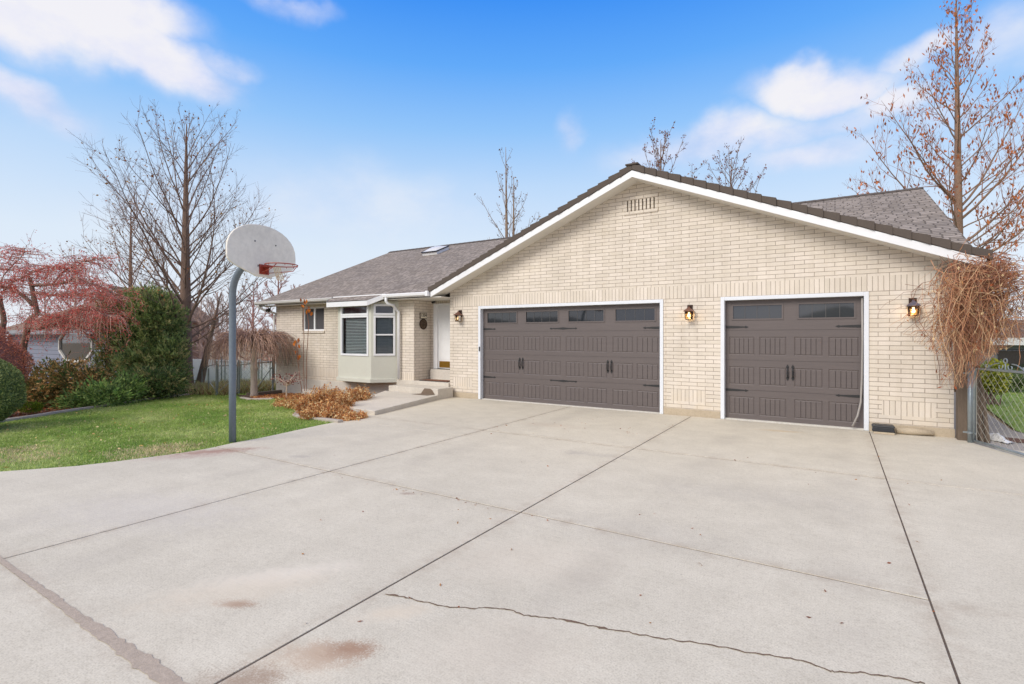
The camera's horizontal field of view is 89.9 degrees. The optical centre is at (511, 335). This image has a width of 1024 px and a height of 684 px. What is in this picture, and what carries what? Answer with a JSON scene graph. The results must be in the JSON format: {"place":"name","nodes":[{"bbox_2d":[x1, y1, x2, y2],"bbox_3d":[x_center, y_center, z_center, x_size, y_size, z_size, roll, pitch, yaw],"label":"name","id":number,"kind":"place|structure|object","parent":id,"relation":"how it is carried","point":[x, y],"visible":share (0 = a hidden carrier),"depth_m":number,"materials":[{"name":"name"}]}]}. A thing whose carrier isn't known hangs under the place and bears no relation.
{"place":"outdoors","nodes":[
{"label":"outdoors","id":0,"kind":"place"},
{"bbox_2d":[9,405,74,417],"bbox_3d":[-14.589,2.204,16.027,7.111,0.360,8.465,0,0,10],"label":"shrub bed","id":1,"kind":"object","parent":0,"point":[32,413],"depth_m":14.13,"materials":[{"name":"brown plant"}]},
{"bbox_2d":[0,327,34,381],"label":"barberry hedge","id":2,"kind":"object","parent":1,"relation":"on","point":[9,351],"visible":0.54,"depth_m":12.97,"materials":[{"name":"red plant"}]},
{"bbox_2d":[18,400,43,413],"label":"bright shrub","id":3,"kind":"object","parent":1,"relation":"on","point":[34,406],"visible":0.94,"depth_m":13.33,"materials":[{"name":"green plant"}]},
{"bbox_2d":[21,350,117,407],"bbox_3d":[-13.820,1.361,15.665,3.023,1.822,2.420,0,0,32],"label":"brown juniper","id":4,"kind":"object","parent":1,"relation":"on","point":[52,389],"visible":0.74,"depth_m":15.33,"materials":[{"name":"plant"}]},
{"bbox_2d":[0,229,143,371],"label":"crabapple tree","id":5,"kind":"object","parent":1,"relation":"in","point":[62,321],"visible":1,"depth_m":14.95,"materials":[{"name":"red plant"}]},
{"bbox_2d":[8,395,164,417],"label":"leaf litter","id":6,"kind":"object","parent":1,"relation":"on","point":[24,414],"visible":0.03,"depth_m":14.03,"materials":[{"name":"brown plant"}]},
{"bbox_2d":[45,369,153,409],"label":"spreading juniper","id":7,"kind":"object","parent":1,"relation":"on","point":[90,396],"visible":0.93,"depth_m":15.07,"materials":[{"name":"green plant"}]},
{"bbox_2d":[86,286,129,396],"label":"juniper","id":8,"kind":"object","parent":1,"relation":"on","point":[97,358],"visible":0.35,"depth_m":18.14,"materials":[{"name":"green plant"}]},
{"bbox_2d":[103,280,195,395],"bbox_3d":[-13.234,0.095,18.618,3.045,4.332,3.002,0,0,-26],"label":"upright juniper","id":9,"kind":"object","parent":1,"relation":"on","point":[155,338],"visible":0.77,"depth_m":18.26,"materials":[{"name":"green plant"}]},
{"bbox_2d":[111,359,198,399],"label":"spreading juniper","id":10,"kind":"object","parent":1,"relation":"on","point":[158,383],"visible":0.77,"depth_m":17.09,"materials":[{"name":"green plant"}]},
{"bbox_2d":[0,394,332,471],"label":"lawn","id":11,"kind":"structure","parent":0,"point":[136,442],"depth_m":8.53,"materials":[{"name":"green plant"}]},
{"bbox_2d":[0,359,26,421],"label":"clipped hedge","id":12,"kind":"object","parent":11,"relation":"on","point":[12,388],"visible":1,"depth_m":10.69,"materials":[{"name":"green plant"}]},
{"bbox_2d":[5,397,281,467],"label":"fallen leaves","id":13,"kind":"object","parent":11,"relation":"on","point":[143,422],"visible":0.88,"depth_m":10.37,"materials":[{"name":"brown plant"}]},
{"bbox_2d":[201,361,217,394],"bbox_3d":[-11.424,1.540,19.215,0.173,1.305,3.245,0,0,-39],"label":"chain link fence","id":14,"kind":"object","parent":11,"relation":"on","point":[216,363],"visible":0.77,"depth_m":18.20,"materials":[{"name":"grey metal"}]},
{"bbox_2d":[217,363,237,393],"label":"chain link gate","id":15,"kind":"structure","parent":14,"relation":"attached to","point":[218,375],"depth_m":18.10,"materials":[{"name":"grey metal"}]},
{"bbox_2d":[225,224,297,442],"bbox_3d":[-3.859,0.010,7.908,1.109,3.420,0.972,0,0,-16],"label":"basketball hoop","id":16,"kind":"object","parent":11,"relation":"on","point":[257,250],"visible":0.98,"depth_m":8.00,"materials":[{"name":"paint"}]},
{"bbox_2d":[240,393,298,398],"bbox_3d":[-6.191,1.902,14.453,9.318,0.373,4.418,0,0,32],"label":"planting bed","id":17,"kind":"object","parent":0,"point":[262,395],"visible":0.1,"depth_m":17.46,"materials":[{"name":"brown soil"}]},
{"bbox_2d":[202,325,304,396],"bbox_3d":[-8.659,0.856,17.220,3.194,2.454,3.156,0,0,32],"label":"weeping tree","id":18,"kind":"object","parent":17,"relation":"on","point":[254,339],"visible":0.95,"depth_m":16.85,"materials":[{"name":"brown plant"}]},
{"bbox_2d":[246,390,281,395],"bbox_3d":[-8.537,2.004,17.890,0.240,0.120,1.373,0,0,32],"label":"timber edging","id":19,"kind":"object","parent":17,"relation":"on","point":[268,392],"visible":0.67,"depth_m":17.84,"materials":[{"name":"brown wood"}]},
{"bbox_2d":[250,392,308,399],"bbox_3d":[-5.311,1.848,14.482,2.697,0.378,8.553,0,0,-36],"label":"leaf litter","id":20,"kind":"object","parent":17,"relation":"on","point":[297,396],"visible":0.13,"depth_m":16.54,"materials":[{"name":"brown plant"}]},
{"bbox_2d":[269,394,302,408],"bbox_3d":[-5.769,1.671,13.229,1.506,0.453,0.749,0,0,42],"label":"dried perennial","id":21,"kind":"object","parent":17,"relation":"on","point":[287,403],"visible":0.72,"depth_m":12.90,"materials":[{"name":"brown plant"}]},
{"bbox_2d":[269,370,303,395],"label":"maple sapling","id":22,"kind":"object","parent":17,"relation":"in","point":[287,382],"visible":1,"depth_m":15.32,"materials":[{"name":"brown plant"}]},
{"bbox_2d":[293,338,301,390],"bbox_3d":[-6.822,0.957,16.361,0.224,1.783,0.480,0,0,-10],"label":"climbing stem","id":23,"kind":"object","parent":17,"relation":"on","point":[298,356],"visible":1,"depth_m":16.24,"materials":[{"name":"brown plant"}]},
{"bbox_2d":[300,298,312,390],"bbox_3d":[-6.493,0.289,16.316,0.390,2.995,0.396,0,0,-1],"label":"climbing stem","id":24,"kind":"object","parent":17,"relation":"on","point":[308,310],"visible":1,"depth_m":16.29,"materials":[{"name":"brown plant"}]},
{"bbox_2d":[293,410,342,422],"bbox_3d":[-4.276,1.752,10.901,0.407,0.205,2.586,0,0,-40],"label":"curb edging","id":25,"kind":"object","parent":17,"relation":"on","point":[327,419],"visible":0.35,"depth_m":10.30,"materials":[{"name":"concrete"}]},
{"bbox_2d":[292,400,353,419],"bbox_3d":[-3.970,1.589,10.929,1.217,0.386,1.024,0,0,0],"label":"dried perennial","id":26,"kind":"object","parent":17,"relation":"on","point":[322,410],"visible":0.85,"depth_m":10.68,"materials":[{"name":"brown plant"}]},
{"bbox_2d":[291,382,355,412],"bbox_3d":[-4.202,1.447,11.961,1.479,0.734,1.447,0,0,12],"label":"dried perennial","id":27,"kind":"object","parent":17,"relation":"on","point":[334,395],"visible":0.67,"depth_m":11.64,"materials":[{"name":"brown plant"}]},
{"bbox_2d":[331,409,368,420],"bbox_3d":[-3.315,1.617,10.486,0.750,0.259,0.693,0,0,-12],"label":"dried perennial","id":28,"kind":"object","parent":17,"relation":"on","point":[351,415],"visible":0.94,"depth_m":10.38,"materials":[{"name":"brown plant"}]},
{"bbox_2d":[341,384,374,401],"bbox_3d":[-3.893,1.493,12.687,0.817,0.628,1.126,0,0,9],"label":"dried perennial","id":29,"kind":"object","parent":17,"relation":"on","point":[365,395],"visible":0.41,"depth_m":12.64,"materials":[{"name":"brown plant"}]},
{"bbox_2d":[0,397,1023,683],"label":"driveway","id":30,"kind":"structure","parent":0,"point":[212,583],"depth_m":3.96,"materials":[{"name":"concrete"}]},
{"bbox_2d":[0,556,189,683],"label":"joint sealant","id":31,"kind":"object","parent":30,"relation":"on","point":[152,667],"visible":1,"depth_m":2.86,"materials":[{"name":"grey concrete"}]},
{"bbox_2d":[302,417,934,623],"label":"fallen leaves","id":32,"kind":"object","parent":30,"relation":"on","point":[639,514],"visible":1,"depth_m":4.67,"materials":[{"name":"brown plant"}]},
{"bbox_2d":[386,594,924,683],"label":"driveway crack","id":33,"kind":"object","parent":30,"relation":"on","point":[567,620],"visible":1,"depth_m":2.87,"materials":[{"name":"grey concrete"}]},
{"bbox_2d":[871,423,894,434],"bbox_3d":[6.436,1.622,8.896,0.330,0.154,0.215,0,0,32],"label":"bait box","id":34,"kind":"object","parent":30,"relation":"on","point":[886,429],"visible":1,"depth_m":8.82,"materials":[{"name":"plastic"}]},
{"bbox_2d":[896,428,933,435],"bbox_3d":[6.871,1.640,8.755,0.505,0.130,0.130,0,0,32],"label":"mortar lump","id":35,"kind":"object","parent":30,"relation":"on","point":[911,431],"visible":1,"depth_m":8.72,"materials":[{"name":"concrete"}]},
{"bbox_2d":[956,285,971,440],"bbox_3d":[7.369,0.415,8.371,0.170,2.670,0.180,0,0,32],"label":"wooden post","id":36,"kind":"object","parent":30,"relation":"on","point":[961,410],"visible":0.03,"depth_m":8.32,"materials":[{"name":"brown wood"}]},
{"bbox_2d":[877,232,1023,442],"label":"dry vine","id":37,"kind":"object","parent":36,"relation":"attached to","point":[989,283],"visible":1,"depth_m":7.76,"materials":[{"name":"brown plant"}]},
{"bbox_2d":[963,362,975,442],"bbox_3d":[7.281,1.080,8.131,0.106,1.340,0.184,0,0,-18],"label":"gate post","id":38,"kind":"object","parent":30,"relation":"on","point":[969,431],"visible":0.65,"depth_m":8.13,"materials":[{"name":"metal"}]},
{"bbox_2d":[973,358,1023,455],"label":"chain link gate","id":39,"kind":"structure","parent":38,"relation":"attached to","point":[975,395],"depth_m":7.70,"materials":[{"name":"metal"}]},
{"bbox_2d":[0,0,1023,339],"label":"sky","id":40,"kind":"structure","parent":0,"point":[373,128],"materials":[{"name":"blue"}]},
{"bbox_2d":[41,344,1022,432],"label":"ground","id":41,"kind":"structure","parent":0,"point":[988,411],"depth_m":11.87,"materials":[{"name":"green plant"}]},
{"bbox_2d":[18,286,54,322],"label":"distant tree","id":42,"kind":"object","parent":41,"relation":"on","point":[44,303],"visible":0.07,"depth_m":49.92,"materials":[{"name":"plant"}]},
{"bbox_2d":[55,262,96,307],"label":"distant tree","id":43,"kind":"object","parent":41,"relation":"on","point":[75,302],"visible":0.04,"depth_m":45.90,"materials":[{"name":"plant"}]},
{"bbox_2d":[6,298,170,382],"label":"neighbour house","id":44,"kind":"structure","parent":41,"relation":"on","point":[61,348],"depth_m":24.06,"materials":[{"name":"grey"}]},
{"bbox_2d":[58,334,93,362],"bbox_3d":[-19.422,0.423,22.819,3.800,1.540,0.090,0,0,32],"label":"window frame","id":45,"kind":"structure","parent":44,"relation":"in","point":[64,349],"depth_m":22.92,"materials":[{"name":"white plastic"}]},
{"bbox_2d":[3,393,190,422],"bbox_3d":[-11.877,2.086,15.299,0.821,0.287,8.193,0,0,4],"label":"curb edging","id":46,"kind":"object","parent":41,"relation":"on","point":[43,414],"visible":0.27,"depth_m":13.52,"materials":[{"name":"concrete"}]},
{"bbox_2d":[87,286,209,358],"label":"tree","id":47,"kind":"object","parent":41,"relation":"on","point":[194,322],"depth_m":44.21,"materials":[{"name":"plant"}]},
{"bbox_2d":[192,296,228,358],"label":"distant tree","id":48,"kind":"object","parent":41,"relation":"on","point":[200,314],"visible":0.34,"depth_m":41.90,"materials":[{"name":"brown plant"}]},
{"bbox_2d":[198,288,239,359],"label":"distant tree","id":49,"kind":"object","parent":41,"relation":"on","point":[220,318],"visible":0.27,"depth_m":45.85,"materials":[{"name":"brown plant"}]},
{"bbox_2d":[192,285,267,359],"bbox_3d":[-21.345,-0.205,40.000,4.760,7.515,5.768,0,0,-1],"label":"distant tree","id":50,"kind":"object","parent":41,"relation":"on","point":[238,307],"visible":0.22,"depth_m":39.91,"materials":[{"name":"brown plant"}]},
{"bbox_2d":[212,281,275,360],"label":"distant tree","id":51,"kind":"object","parent":41,"relation":"on","point":[252,316],"visible":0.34,"depth_m":43.94,"materials":[{"name":"brown plant"}]},
{"bbox_2d":[240,397,273,399],"bbox_3d":[-8.037,1.988,15.903,1.588,0.171,0.398,0,0,29],"label":"curb edging","id":52,"kind":"object","parent":41,"relation":"on","point":[246,398],"visible":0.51,"depth_m":15.67,"materials":[{"name":"concrete"}]},
{"bbox_2d":[247,274,294,360],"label":"distant tree","id":53,"kind":"object","parent":41,"relation":"on","point":[270,292],"visible":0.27,"depth_m":37.72,"materials":[{"name":"brown plant"}]},
{"bbox_2d":[349,369,452,414],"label":"entry steps","id":54,"kind":"structure","parent":41,"relation":"on","point":[401,394],"depth_m":13.64,"materials":[{"name":"concrete"}]},
{"bbox_2d":[419,379,449,381],"bbox_3d":[-2.149,1.303,14.837,1.050,0.022,0.420,0,0,32],"label":"door mat","id":55,"kind":"object","parent":54,"relation":"on","point":[434,380],"depth_m":14.73,"materials":[{"name":"rubber"}]},
{"bbox_2d":[479,149,540,238],"bbox_3d":[0.127,-3.806,30.276,4.103,14.402,4.125,0,0,32],"label":"bare tree","id":56,"kind":"object","parent":41,"relation":"on","point":[506,223],"visible":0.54,"depth_m":29.93,"materials":[{"name":"beige plant"}]},
{"bbox_2d":[254,162,992,437],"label":"house","id":57,"kind":"structure","parent":41,"relation":"on","point":[584,300],"depth_m":11.14,"materials":[{"name":"beige brick"}]},
{"bbox_2d":[304,307,323,330],"bbox_3d":[-6.720,-0.565,17.515,1.160,0.810,0.060,0,0,32],"label":"window","id":58,"kind":"structure","parent":57,"relation":"in","point":[316,321],"depth_m":17.49,"materials":[{"name":"white paint"}]},
{"bbox_2d":[326,294,398,382],"bbox_3d":[-4.707,0.088,15.686,2.676,2.625,0.770,0,0,32],"label":"bay window","id":59,"kind":"structure","parent":57,"relation":"in","point":[367,330],"depth_m":15.34,"materials":[{"name":"paint"}]},
{"bbox_2d":[420,319,426,329],"bbox_3d":[-2.639,-0.340,15.287,0.042,0.324,0.324,0,0,32],"label":"wall medallion","id":60,"kind":"object","parent":57,"relation":"attached to","point":[423,324],"depth_m":15.27,"materials":[{"name":"brown metal"}]},
{"bbox_2d":[420,313,426,318],"bbox_3d":[-2.639,-0.588,15.294,0.034,0.175,0.300,0,0,32],"label":"house number plaque","id":61,"kind":"object","parent":57,"relation":"attached to","point":[423,315],"visible":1,"depth_m":15.28,"materials":[{"name":"brown metal"}]},
{"bbox_2d":[438,305,449,368],"bbox_3d":[-1.769,0.045,15.206,1.060,1.890,0.052,0,0,32],"label":"front door","id":62,"kind":"structure","parent":57,"relation":"in","point":[443,311],"depth_m":15.35,"materials":[{"name":"white paint"}]},
{"bbox_2d":[454,310,461,321],"bbox_3d":[-1.466,-0.537,13.979,0.200,0.315,0.205,0,0,32],"label":"wall lantern","id":63,"kind":"object","parent":57,"relation":"attached to","point":[458,316],"depth_m":13.96,"materials":[{"name":"brown metal"}]},
{"bbox_2d":[483,303,659,411],"bbox_3d":[1.243,0.494,12.506,4.785,2.413,0.090,0,0,32],"label":"garage door","id":64,"kind":"structure","parent":57,"relation":"in","point":[601,356],"depth_m":12.34,"materials":[{"name":"paint"}]},
{"bbox_2d":[684,305,693,319],"bbox_3d":[3.700,-0.487,10.726,0.200,0.315,0.205,0,0,32],"label":"wall lantern","id":65,"kind":"object","parent":57,"relation":"attached to","point":[689,309],"depth_m":10.70,"materials":[{"name":"brown metal"}]},
{"bbox_2d":[726,296,863,427],"bbox_3d":[5.372,0.494,9.906,2.343,2.413,0.090,0,0,32],"label":"garage door","id":66,"kind":"structure","parent":57,"relation":"in","point":[788,360],"depth_m":9.87,"materials":[{"name":"paint"}]},
{"bbox_2d":[906,298,921,315],"bbox_3d":[6.843,-0.487,8.746,0.200,0.315,0.205,0,0,32],"label":"wall lantern","id":67,"kind":"object","parent":57,"relation":"attached to","point":[911,305],"depth_m":8.72,"materials":[{"name":"brown metal"}]},
{"bbox_2d":[631,117,709,182],"bbox_3d":[9.341,-5.230,33.055,5.212,17.565,5.150,0,0,-5],"label":"bare tree","id":68,"kind":"object","parent":41,"relation":"on","point":[658,163],"visible":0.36,"depth_m":32.73,"materials":[{"name":"brown plant"}]},
{"bbox_2d":[690,135,766,192],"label":"bare tree","id":69,"kind":"object","parent":41,"relation":"on","point":[730,174],"visible":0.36,"depth_m":32.80,"materials":[{"name":"brown plant"}]},
{"bbox_2d":[976,320,1023,373],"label":"shed","id":70,"kind":"structure","parent":41,"relation":"on","point":[1011,354],"depth_m":18.42,"materials":[{"name":"grey"}]},
{"bbox_2d":[998,351,1023,368],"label":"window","id":71,"kind":"structure","parent":70,"relation":"in","point":[1013,357],"depth_m":18.39,"materials":[{"name":"grey glass"}]},
{"bbox_2d":[954,392,1023,450],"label":"side path","id":72,"kind":"structure","parent":0,"point":[1007,432],"depth_m":9.01,"materials":[{"name":"concrete"}]},
{"bbox_2d":[989,433,1014,442],"bbox_3d":[7.871,1.638,8.335,0.195,0.116,0.692,0,0,11],"label":"plastic bag","id":73,"kind":"object","parent":72,"relation":"on","point":[1000,439],"visible":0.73,"depth_m":8.24,"materials":[{"name":"white plastic"}]},
{"bbox_2d":[1004,437,1023,442],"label":"soil patch","id":74,"kind":"object","parent":72,"relation":"on","point":[1017,440],"visible":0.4,"depth_m":8.37,"materials":[{"name":"brown soil"}]},
{"bbox_2d":[986,386,1023,432],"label":"side lawn","id":75,"kind":"structure","parent":0,"point":[1012,414],"depth_m":11.84,"materials":[{"name":"green plant"}]},
{"bbox_2d":[838,0,1023,391],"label":"rusty leaved tree","id":76,"kind":"object","parent":75,"relation":"on","point":[957,202],"visible":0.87,"depth_m":15.42,"materials":[{"name":"brown plant"}]},
{"bbox_2d":[979,358,1012,405],"bbox_3d":[11.824,1.130,12.615,0.726,1.165,0.551,0,0,-9],"label":"yellow shrub","id":77,"kind":"object","parent":75,"relation":"on","point":[997,379],"visible":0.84,"depth_m":12.50,"materials":[{"name":"plant"}]},
{"bbox_2d":[1005,367,1023,391],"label":"dark hedge","id":78,"kind":"object","parent":75,"relation":"on","point":[1017,380],"visible":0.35,"depth_m":15.32,"materials":[{"name":"green plant"}]},
{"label":"back lawn","id":79,"kind":"structure","parent":0,"visible":0},
{"bbox_2d":[49,194,165,302],"bbox_3d":[-18.431,-2.105,24.312,4.885,9.387,4.183,0,0,32],"label":"bare tree","id":80,"kind":"object","parent":79,"relation":"on","point":[129,263],"visible":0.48,"depth_m":23.94,"materials":[{"name":"brown plant"}]},
{"bbox_2d":[65,97,301,385],"bbox_3d":[-12.116,-3.590,20.060,8.434,11.885,8.780,0,0,-30],"label":"bare tree","id":81,"kind":"object","parent":79,"relation":"on","point":[185,297],"visible":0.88,"depth_m":20.19,"materials":[{"name":"brown plant"}]},
{"bbox_2d":[192,290,228,383],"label":"bare tree","id":82,"kind":"object","parent":79,"relation":"on","point":[201,367],"visible":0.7,"depth_m":24.92,"materials":[{"name":"brown plant"}]},
{"bbox_2d":[176,377,275,394],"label":"dry grass","id":83,"kind":"structure","parent":79,"relation":"on","point":[201,389],"depth_m":18.76,"materials":[{"name":"green plant"}]},
{"bbox_2d":[193,359,275,382],"bbox_3d":[-17.203,2.430,31.500,14.544,2.040,0.160,0,0,25],"label":"vinyl fence","id":84,"kind":"object","parent":79,"relation":"on","point":[245,372],"visible":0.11,"depth_m":31.68,"materials":[{"name":"white plastic"}]},
{"bbox_2d":[220,357,271,381],"bbox_3d":[-12.002,1.624,23.500,2.749,1.643,0.055,0,0,0],"label":"chain link fence","id":85,"kind":"object","parent":79,"relation":"on","point":[241,370],"visible":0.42,"depth_m":23.48,"materials":[{"name":"grey metal"}]},
{"bbox_2d":[238,359,273,393],"bbox_3d":[-9.168,1.489,18.365,1.181,1.302,0.072,0,0,-12],"label":"chain link fence","id":86,"kind":"object","parent":79,"relation":"on","point":[272,371],"visible":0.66,"depth_m":18.38,"materials":[{"name":"grey metal"}]}
]}

